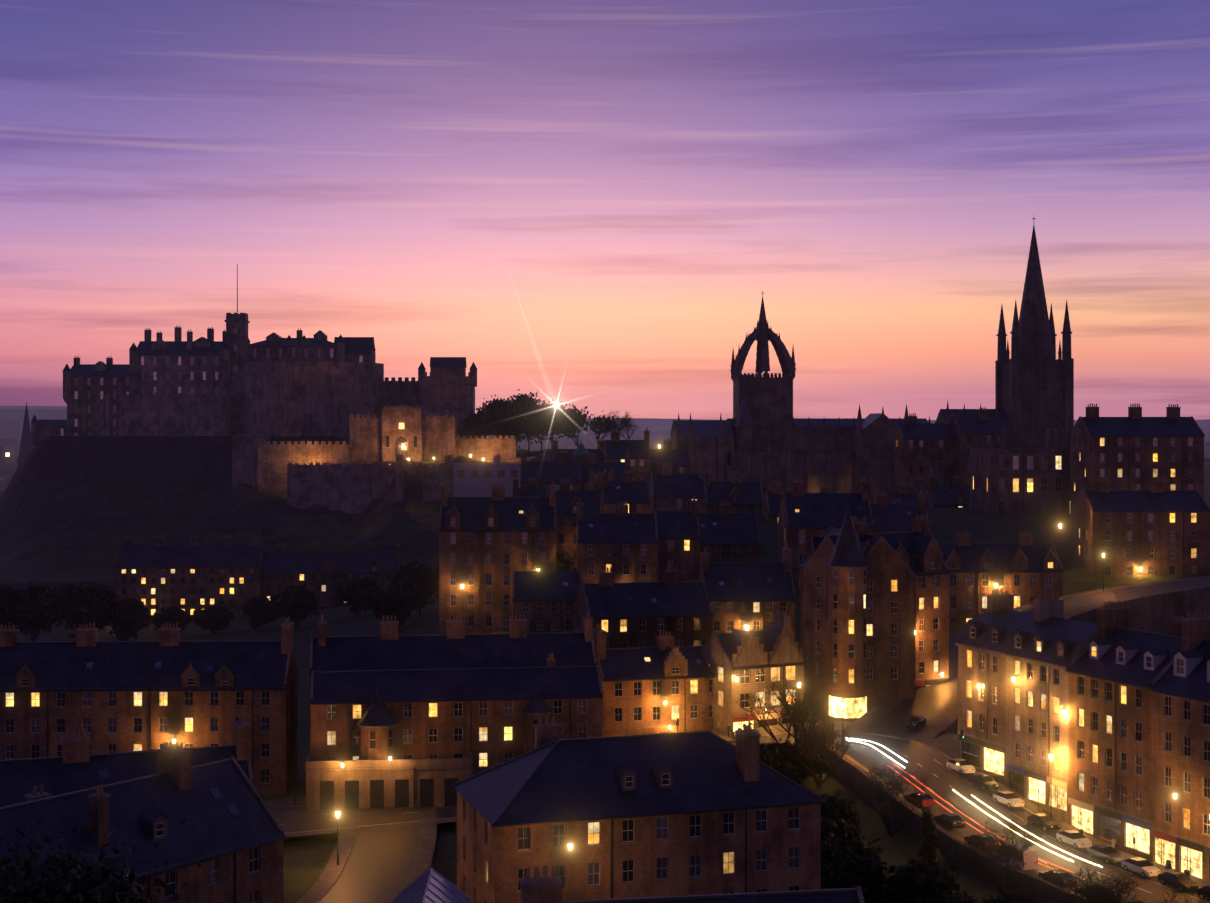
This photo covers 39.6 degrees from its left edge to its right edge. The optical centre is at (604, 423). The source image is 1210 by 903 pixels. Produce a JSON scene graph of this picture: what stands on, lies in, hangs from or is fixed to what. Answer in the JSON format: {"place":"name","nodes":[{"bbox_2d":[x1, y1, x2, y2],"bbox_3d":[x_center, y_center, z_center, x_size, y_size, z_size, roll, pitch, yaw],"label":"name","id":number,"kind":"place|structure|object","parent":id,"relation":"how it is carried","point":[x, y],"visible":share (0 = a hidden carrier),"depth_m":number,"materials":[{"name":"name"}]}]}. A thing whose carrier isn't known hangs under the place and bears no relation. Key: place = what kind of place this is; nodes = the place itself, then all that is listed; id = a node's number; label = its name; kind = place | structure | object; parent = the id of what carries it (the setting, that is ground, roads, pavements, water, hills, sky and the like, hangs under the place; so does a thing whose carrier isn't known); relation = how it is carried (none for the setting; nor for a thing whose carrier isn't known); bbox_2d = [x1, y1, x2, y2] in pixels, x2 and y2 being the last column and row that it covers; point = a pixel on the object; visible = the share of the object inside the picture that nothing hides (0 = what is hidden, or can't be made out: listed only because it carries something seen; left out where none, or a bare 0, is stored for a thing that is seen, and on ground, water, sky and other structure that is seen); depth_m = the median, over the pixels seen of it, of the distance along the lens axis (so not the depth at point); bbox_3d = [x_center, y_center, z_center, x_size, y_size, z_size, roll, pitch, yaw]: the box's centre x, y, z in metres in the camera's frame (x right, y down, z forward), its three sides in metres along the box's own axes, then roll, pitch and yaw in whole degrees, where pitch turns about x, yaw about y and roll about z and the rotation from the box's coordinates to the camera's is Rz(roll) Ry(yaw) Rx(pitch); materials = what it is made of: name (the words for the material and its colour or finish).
{"place":"outdoors","nodes":[
{"label":"outdoors","id":0,"kind":"place"},
{"bbox_2d":[34,419,66,449],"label":"castle annex","id":1,"kind":"object","parent":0,"point":[46,428],"visible":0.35,"depth_m":667.59,"materials":[{"name":"stone"}]},
{"bbox_2d":[469,456,534,461],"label":"esplanade bank","id":2,"kind":"structure","parent":0,"point":[517,459],"depth_m":609.67,"materials":[{"name":"stone"}]},
{"bbox_2d":[456,412,491,438],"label":"tree","id":3,"kind":"object","parent":2,"relation":"on","point":[469,428],"visible":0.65,"depth_m":632.53,"materials":[{"name":"green plant"}]},
{"bbox_2d":[474,395,521,438],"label":"tree","id":4,"kind":"object","parent":2,"relation":"on","point":[489,418],"visible":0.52,"depth_m":627.73,"materials":[{"name":"green plant"}]},
{"bbox_2d":[494,389,544,456],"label":"tree","id":5,"kind":"object","parent":2,"relation":"on","point":[519,404],"visible":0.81,"depth_m":621.68,"materials":[{"name":"green plant"}]},
{"bbox_2d":[516,399,575,456],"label":"tree","id":6,"kind":"object","parent":2,"relation":"on","point":[536,423],"visible":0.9,"depth_m":614.60,"materials":[{"name":"green plant"}]},
{"bbox_2d":[545,404,594,446],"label":"tree","id":7,"kind":"object","parent":2,"relation":"on","point":[576,421],"visible":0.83,"depth_m":614.14,"materials":[{"name":"green plant"}]},
{"bbox_2d":[585,411,621,448],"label":"tree","id":8,"kind":"object","parent":2,"relation":"on","point":[607,425],"visible":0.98,"depth_m":614.37,"materials":[{"name":"green plant"}]},
{"bbox_2d":[0,432,1209,902],"bbox_3d":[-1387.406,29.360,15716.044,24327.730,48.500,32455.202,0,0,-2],"label":"ground","id":9,"kind":"structure","parent":0,"point":[306,858],"depth_m":398.65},
{"bbox_2d":[0,584,31,628],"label":"park tree","id":10,"kind":"object","parent":9,"relation":"on","point":[12,602],"visible":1,"depth_m":393.97,"materials":[{"name":"green plant"}]},
{"bbox_2d":[7,580,64,641],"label":"park tree","id":11,"kind":"object","parent":9,"relation":"on","point":[33,620],"visible":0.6,"depth_m":398.91,"materials":[{"name":"green plant"}]},
{"bbox_2d":[39,581,128,640],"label":"park tree","id":12,"kind":"object","parent":9,"relation":"on","point":[74,606],"visible":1,"depth_m":385.91,"materials":[{"name":"green plant"}]},
{"bbox_2d":[0,816,200,902],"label":"corner tree","id":13,"kind":"object","parent":9,"relation":"on","point":[67,884],"visible":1,"depth_m":104.29,"materials":[{"name":"green plant"}]},
{"bbox_2d":[0,714,253,806],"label":"building","id":14,"kind":"structure","parent":9,"relation":"on","point":[76,766],"depth_m":159.25,"materials":[{"name":"grey stone"}]},
{"bbox_2d":[108,594,151,640],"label":"park tree","id":15,"kind":"object","parent":9,"relation":"on","point":[135,619],"visible":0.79,"depth_m":407.20,"materials":[{"name":"green plant"}]},
{"bbox_2d":[0,741,287,902],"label":"building","id":16,"kind":"structure","parent":9,"relation":"on","point":[228,836],"depth_m":132.57,"materials":[{"name":"grey stone"}]},
{"bbox_2d":[0,616,297,793],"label":"tenement","id":17,"kind":"structure","parent":9,"relation":"on","point":[121,696],"depth_m":220.27,"materials":[{"name":"brown stone"}]},
{"bbox_2d":[150,605,191,631],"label":"park tree","id":18,"kind":"object","parent":9,"relation":"on","point":[172,615],"visible":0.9,"depth_m":421.58,"materials":[{"name":"green plant"}]},
{"bbox_2d":[115,529,264,620],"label":"tenement building","id":19,"kind":"structure","parent":9,"relation":"on","point":[192,576],"depth_m":455.35,"materials":[{"name":"brown stone"}]},
{"bbox_2d":[188,602,235,633],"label":"park tree","id":20,"kind":"object","parent":9,"relation":"on","point":[215,618],"visible":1,"depth_m":419.54,"materials":[{"name":"green plant"}]},
{"bbox_2d":[241,595,278,629],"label":"park tree","id":21,"kind":"object","parent":9,"relation":"on","point":[256,613],"visible":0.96,"depth_m":419.02,"materials":[{"name":"green plant"}]},
{"bbox_2d":[0,435,552,582],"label":"castle rock","id":22,"kind":"object","parent":9,"relation":"on","point":[49,458],"visible":0.44,"depth_m":589.77,"materials":[{"name":"black stone"}]},
{"bbox_2d":[31,264,549,513],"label":"castle works","id":23,"kind":"structure","parent":9,"relation":"on","point":[368,413],"depth_m":621.13,"materials":[{"name":"brown stone"}]},
{"bbox_2d":[67,356,138,435],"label":"castle block","id":24,"kind":"structure","parent":23,"relation":"attached to","point":[115,381],"depth_m":660.27,"materials":[{"name":"stone"}]},
{"bbox_2d":[137,326,226,397],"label":"castle building","id":25,"kind":"structure","parent":23,"relation":"attached to","point":[179,365],"depth_m":665.46,"materials":[{"name":"stone"}]},
{"bbox_2d":[250,328,336,366],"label":"castle building","id":26,"kind":"structure","parent":23,"relation":"attached to","point":[312,350],"depth_m":678.88,"materials":[{"name":"stone"}]},
{"bbox_2d":[334,337,375,366],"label":"building","id":27,"kind":"structure","parent":23,"relation":"attached to","point":[356,349],"depth_m":687.46,"materials":[{"name":"stone"}]},
{"bbox_2d":[264,583,318,627],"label":"park tree","id":28,"kind":"object","parent":9,"relation":"on","point":[296,603],"visible":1,"depth_m":414.26,"materials":[{"name":"green plant"}]},
{"bbox_2d":[261,541,401,608],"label":"tenement building","id":29,"kind":"structure","parent":9,"relation":"on","point":[319,573],"depth_m":458.77,"materials":[{"name":"brown stone"}]},
{"bbox_2d":[334,576,381,616],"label":"park tree","id":30,"kind":"object","parent":9,"relation":"on","point":[357,595],"visible":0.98,"depth_m":424.68,"materials":[{"name":"green plant"}]},
{"bbox_2d":[306,751,471,809],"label":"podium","id":31,"kind":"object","parent":9,"relation":"on","point":[381,783],"visible":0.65,"depth_m":207.81,"materials":[{"name":"stone"}]},
{"bbox_2d":[369,589,418,628],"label":"park tree","id":32,"kind":"object","parent":9,"relation":"on","point":[400,605],"visible":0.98,"depth_m":375.15,"materials":[{"name":"green plant"}]},
{"bbox_2d":[388,561,438,615],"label":"park tree","id":33,"kind":"object","parent":9,"relation":"on","point":[418,582],"visible":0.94,"depth_m":393.59,"materials":[{"name":"green plant"}]},
{"bbox_2d":[393,867,468,902],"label":"roof","id":34,"kind":"structure","parent":9,"relation":"on","point":[431,885],"depth_m":121.58,"materials":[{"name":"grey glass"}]},
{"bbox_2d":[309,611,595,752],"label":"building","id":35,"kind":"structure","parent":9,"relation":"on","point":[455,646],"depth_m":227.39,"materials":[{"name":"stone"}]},
{"bbox_2d":[310,653,602,775],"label":"range","id":36,"kind":"structure","parent":9,"relation":"on","point":[488,718],"depth_m":213.41,"materials":[{"name":"brown stone"}]},
{"bbox_2d":[439,475,555,633],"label":"tenement under castle","id":37,"kind":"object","parent":9,"relation":"on","point":[488,546],"visible":0.73,"depth_m":336.03,"materials":[{"name":"brown stone"}]},
{"bbox_2d":[513,476,546,496],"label":"old town block","id":38,"kind":"structure","parent":9,"relation":"on","point":[531,489],"depth_m":395.15,"materials":[{"name":"grey stone"}]},
{"bbox_2d":[513,557,580,632],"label":"house","id":39,"kind":"structure","parent":9,"relation":"on","point":[545,597],"depth_m":298.70,"materials":[{"name":"brown stone"}]},
{"bbox_2d":[520,450,580,496],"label":"house","id":40,"kind":"structure","parent":9,"relation":"on","point":[545,473],"depth_m":421.17,"materials":[{"name":"stone"}]},
{"bbox_2d":[556,476,600,570],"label":"old town block","id":41,"kind":"structure","parent":9,"relation":"on","point":[567,498],"depth_m":371.06,"materials":[{"name":"stone"}]},
{"bbox_2d":[573,442,615,512],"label":"old town towers","id":42,"kind":"structure","parent":9,"relation":"on","point":[580,453],"depth_m":418.84,"materials":[{"name":"stone"}]},
{"bbox_2d":[0,402,1209,489],"bbox_3d":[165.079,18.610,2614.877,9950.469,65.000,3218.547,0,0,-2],"label":"town","id":43,"kind":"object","parent":9,"relation":"on","point":[26,446],"visible":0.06,"depth_m":1069.33,"materials":[{"name":"grey"}]},
{"bbox_2d":[581,450,630,489],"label":"old town block","id":44,"kind":"structure","parent":9,"relation":"on","point":[591,463],"depth_m":428.16,"materials":[{"name":"grey stone"}]},
{"bbox_2d":[576,499,657,583],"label":"block","id":45,"kind":"structure","parent":9,"relation":"on","point":[622,542],"depth_m":329.04,"materials":[{"name":"stone"}]},
{"bbox_2d":[602,469,649,512],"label":"old town block","id":46,"kind":"structure","parent":9,"relation":"on","point":[632,493],"depth_m":396.13,"materials":[{"name":"brown stone"}]},
{"bbox_2d":[604,427,650,495],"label":"house","id":47,"kind":"structure","parent":9,"relation":"on","point":[616,448],"depth_m":450.50,"materials":[{"name":"stone"}]},
{"bbox_2d":[452,708,825,902],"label":"hipped house","id":48,"kind":"structure","parent":9,"relation":"on","point":[674,814],"depth_m":152.56,"materials":[{"name":"brown stone"}]},
{"bbox_2d":[575,566,712,648],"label":"house","id":49,"kind":"structure","parent":9,"relation":"on","point":[632,614],"depth_m":270.53,"materials":[{"name":"stone"}]},
{"bbox_2d":[593,623,715,736],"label":"house","id":50,"kind":"structure","parent":9,"relation":"on","point":[640,685],"depth_m":238.15,"materials":[{"name":"brown stone"}]},
{"bbox_2d":[650,438,690,472],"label":"house","id":51,"kind":"structure","parent":9,"relation":"on","point":[679,459],"depth_m":453.66,"materials":[{"name":"stone"}]},
{"bbox_2d":[655,496,699,581],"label":"block","id":52,"kind":"structure","parent":9,"relation":"on","point":[678,533],"depth_m":332.35,"materials":[{"name":"brown stone"}]},
{"bbox_2d":[649,457,705,512],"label":"old town block","id":53,"kind":"structure","parent":9,"relation":"on","point":[670,490],"depth_m":386.20,"materials":[{"name":"grey stone"}]},
{"bbox_2d":[519,865,864,902],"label":"building roof","id":54,"kind":"structure","parent":9,"relation":"on","point":[537,888],"depth_m":103.80,"materials":[{"name":"grey tile"}]},
{"bbox_2d":[698,500,759,557],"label":"block","id":55,"kind":"structure","parent":9,"relation":"on","point":[724,531],"depth_m":347.44,"materials":[{"name":"stone"}]},
{"bbox_2d":[704,469,763,513],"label":"old town block","id":56,"kind":"structure","parent":9,"relation":"on","point":[740,495],"depth_m":401.88,"materials":[{"name":"stone"}]},
{"bbox_2d":[699,543,795,634],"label":"block","id":57,"kind":"structure","parent":9,"relation":"on","point":[753,596],"depth_m":290.64,"materials":[{"name":"brown stone"}]},
{"bbox_2d":[700,608,805,732],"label":"gabled building","id":58,"kind":"structure","parent":9,"relation":"on","point":[750,658],"depth_m":237.98,"materials":[{"name":"stone"}]},
{"bbox_2d":[762,478,800,522],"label":"old town block","id":59,"kind":"structure","parent":9,"relation":"on","point":[771,505],"depth_m":384.27,"materials":[{"name":"brown stone"}]},
{"bbox_2d":[759,743,805,782],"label":"bank shrub","id":60,"kind":"object","parent":9,"relation":"on","point":[767,756],"visible":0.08,"depth_m":204.81,"materials":[{"name":"green plant"}]},
{"bbox_2d":[731,674,835,747],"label":"bare tree","id":61,"kind":"object","parent":9,"relation":"on","point":[795,712],"visible":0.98,"depth_m":211.36,"materials":[{"name":"brown plant"}]},
{"bbox_2d":[760,738,811,783],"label":"bank shrub","id":62,"kind":"object","parent":9,"relation":"on","point":[798,774],"visible":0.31,"depth_m":208.24,"materials":[{"name":"green plant"}]},
{"bbox_2d":[670,290,930,495],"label":"cathedral","id":63,"kind":"structure","parent":9,"relation":"on","point":[764,436],"depth_m":501.15,"materials":[{"name":"stone"}]},
{"bbox_2d":[782,725,854,787],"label":"bare tree","id":64,"kind":"object","parent":9,"relation":"on","point":[813,748],"visible":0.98,"depth_m":208.15,"materials":[{"name":"brown plant"}]},
{"bbox_2d":[778,477,873,586],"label":"block","id":65,"kind":"structure","parent":9,"relation":"on","point":[804,516],"depth_m":325.06,"materials":[{"name":"stone"}]},
{"bbox_2d":[798,714,856,769],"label":"bare tree","id":66,"kind":"object","parent":9,"relation":"on","point":[825,724],"depth_m":213.95,"materials":[{"name":"brown plant"}]},
{"bbox_2d":[821,790,859,830],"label":"bank shrub","id":67,"kind":"object","parent":9,"relation":"on","point":[844,809],"visible":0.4,"depth_m":193.35,"materials":[{"name":"green plant"}]},
{"bbox_2d":[821,812,863,850],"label":"bank shrub","id":68,"kind":"object","parent":9,"relation":"on","point":[840,829],"visible":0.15,"depth_m":185.60,"materials":[{"name":"green plant"}]},
{"bbox_2d":[827,508,868,721],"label":"corner turret","id":69,"kind":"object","parent":9,"relation":"on","point":[847,564],"visible":0.96,"depth_m":242.04,"materials":[{"name":"brown stone"}]},
{"bbox_2d":[821,834,892,902],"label":"tree","id":70,"kind":"object","parent":9,"relation":"on","point":[842,866],"visible":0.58,"depth_m":169.99,"materials":[{"name":"green plant"}]},
{"bbox_2d":[797,514,950,713],"bbox_3d":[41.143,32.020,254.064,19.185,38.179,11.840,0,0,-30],"label":"corner building","id":71,"kind":"structure","parent":9,"relation":"on","point":[917,549],"depth_m":252.14,"materials":[{"name":"brown stone"}]},
{"bbox_2d":[846,761,935,835],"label":"bare tree","id":72,"kind":"object","parent":9,"relation":"on","point":[893,789],"depth_m":193.59,"materials":[{"name":"brown plant"}]},
{"bbox_2d":[870,490,927,532],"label":"old town block","id":73,"kind":"structure","parent":9,"relation":"on","point":[887,517],"depth_m":364.58,"materials":[{"name":"brown stone"}]},
{"bbox_2d":[870,480,931,508],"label":"old town block","id":74,"kind":"structure","parent":9,"relation":"on","point":[904,494],"depth_m":426.00,"materials":[{"name":"brown stone"}]},
{"bbox_2d":[885,857,961,902],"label":"bank shrub","id":75,"kind":"object","parent":9,"relation":"on","point":[924,882],"visible":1,"depth_m":168.50,"materials":[{"name":"green plant"}]},
{"bbox_2d":[894,413,956,490],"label":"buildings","id":76,"kind":"structure","parent":9,"relation":"on","point":[923,452],"depth_m":474.07,"materials":[{"name":"stone"}]},
{"bbox_2d":[913,810,942,869],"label":"conifer tree","id":77,"kind":"object","parent":9,"relation":"on","point":[929,844],"visible":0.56,"depth_m":180.22,"materials":[{"name":"green plant"}]},
{"bbox_2d":[927,474,969,506],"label":"old town block","id":78,"kind":"structure","parent":9,"relation":"on","point":[956,493],"depth_m":434.80,"materials":[{"name":"stone"}]},
{"bbox_2d":[953,407,1017,484],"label":"building","id":79,"kind":"structure","parent":9,"relation":"on","point":[982,430],"depth_m":470.75,"materials":[{"name":"stone"}]},
{"bbox_2d":[953,811,1046,893],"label":"bare tree","id":80,"kind":"object","parent":9,"relation":"on","point":[988,851],"depth_m":171.44,"materials":[{"name":"brown plant"}]},
{"bbox_2d":[938,530,1062,622],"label":"victoria row","id":81,"kind":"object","parent":9,"relation":"on","point":[1025,570],"visible":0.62,"depth_m":301.28,"materials":[{"name":"brown stone"}]},
{"bbox_2d":[935,218,1073,447],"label":"church spire","id":82,"kind":"structure","parent":9,"relation":"on","point":[1034,387],"depth_m":503.40,"materials":[{"name":"stone"}]},
{"bbox_2d":[955,589,1069,785],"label":"street house","id":83,"kind":"structure","parent":9,"relation":"on","point":[982,644],"depth_m":210.89,"materials":[{"name":"brown stone"}]},
{"bbox_2d":[969,426,1069,513],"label":"building","id":84,"kind":"structure","parent":9,"relation":"on","point":[1009,477],"depth_m":402.39,"materials":[{"name":"grey stone"}]},
{"bbox_2d":[1003,593,1097,823],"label":"street house","id":85,"kind":"structure","parent":9,"relation":"on","point":[1047,645],"depth_m":200.44,"materials":[{"name":"stone"}]},
{"bbox_2d":[1045,856,1146,902],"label":"bare tree","id":86,"kind":"object","parent":9,"relation":"on","point":[1094,895],"visible":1,"depth_m":155.26,"materials":[{"name":"black plant"}]},
{"bbox_2d":[1065,593,1188,860],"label":"street house","id":87,"kind":"structure","parent":9,"relation":"on","point":[1117,667],"depth_m":188.88,"materials":[{"name":"brown stone"}]},
{"bbox_2d":[1070,403,1204,515],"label":"tenement building","id":88,"kind":"structure","parent":9,"relation":"on","point":[1134,450],"depth_m":383.21,"materials":[{"name":"stone"}]},
{"bbox_2d":[1073,477,1209,574],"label":"building","id":89,"kind":"structure","parent":9,"relation":"on","point":[1156,528],"depth_m":332.58,"materials":[{"name":"stone"}]},
{"bbox_2d":[1148,609,1209,880],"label":"street house","id":90,"kind":"structure","parent":9,"relation":"on","point":[1179,689],"depth_m":178.54,"materials":[{"name":"brown stone"}]},
{"bbox_2d":[0,406,1209,440],"bbox_3d":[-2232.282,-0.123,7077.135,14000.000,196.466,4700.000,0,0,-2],"label":"hills","id":91,"kind":"structure","parent":0,"point":[11,421],"depth_m":7005.98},
{"bbox_2d":[0,0,1209,419],"label":"sky","id":92,"kind":"structure","parent":0,"point":[594,204],"materials":[{"name":"purple"}]},
{"bbox_2d":[173,444,1209,864],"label":"street lamps","id":93,"kind":"object","parent":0,"point":[765,708],"visible":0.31,"depth_m":213.72,"materials":[{"name":"black metal"}]},
{"bbox_2d":[264,576,1209,902],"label":"roads","id":94,"kind":"structure","parent":0,"point":[386,854],"depth_m":201.42,"materials":[{"name":"grey asphalt"}]},
{"bbox_2d":[847,738,1101,872],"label":"light trails","id":95,"kind":"object","parent":94,"relation":"on","point":[974,805],"visible":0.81,"depth_m":196.34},
{"bbox_2d":[994,843,1037,870],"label":"van","id":96,"kind":"object","parent":94,"relation":"on","point":[1029,861],"visible":0.5,"depth_m":178.06,"materials":[{"name":"white metal"}]},
{"bbox_2d":[1038,869,1075,887],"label":"car","id":97,"kind":"object","parent":94,"relation":"on","point":[1052,876],"visible":0.75,"depth_m":172.46,"materials":[{"name":"black metal"}]},
{"bbox_2d":[1056,830,1091,848],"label":"car","id":98,"kind":"object","parent":94,"relation":"on","point":[1076,839],"visible":0.94,"depth_m":187.55,"materials":[{"name":"white metal"}]},
{"bbox_2d":[1087,844,1123,863],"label":"car","id":99,"kind":"object","parent":94,"relation":"on","point":[1108,854],"visible":0.94,"depth_m":182.37,"materials":[{"name":"silver metal"}]},
{"bbox_2d":[1121,857,1159,877],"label":"car","id":100,"kind":"object","parent":94,"relation":"on","point":[1146,867],"visible":0.92,"depth_m":176.99,"materials":[{"name":"white metal"}]},
{"bbox_2d":[1158,871,1198,891],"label":"car","id":101,"kind":"object","parent":94,"relation":"on","point":[1181,881],"visible":0.98,"depth_m":171.62,"materials":[{"name":"grey metal"}]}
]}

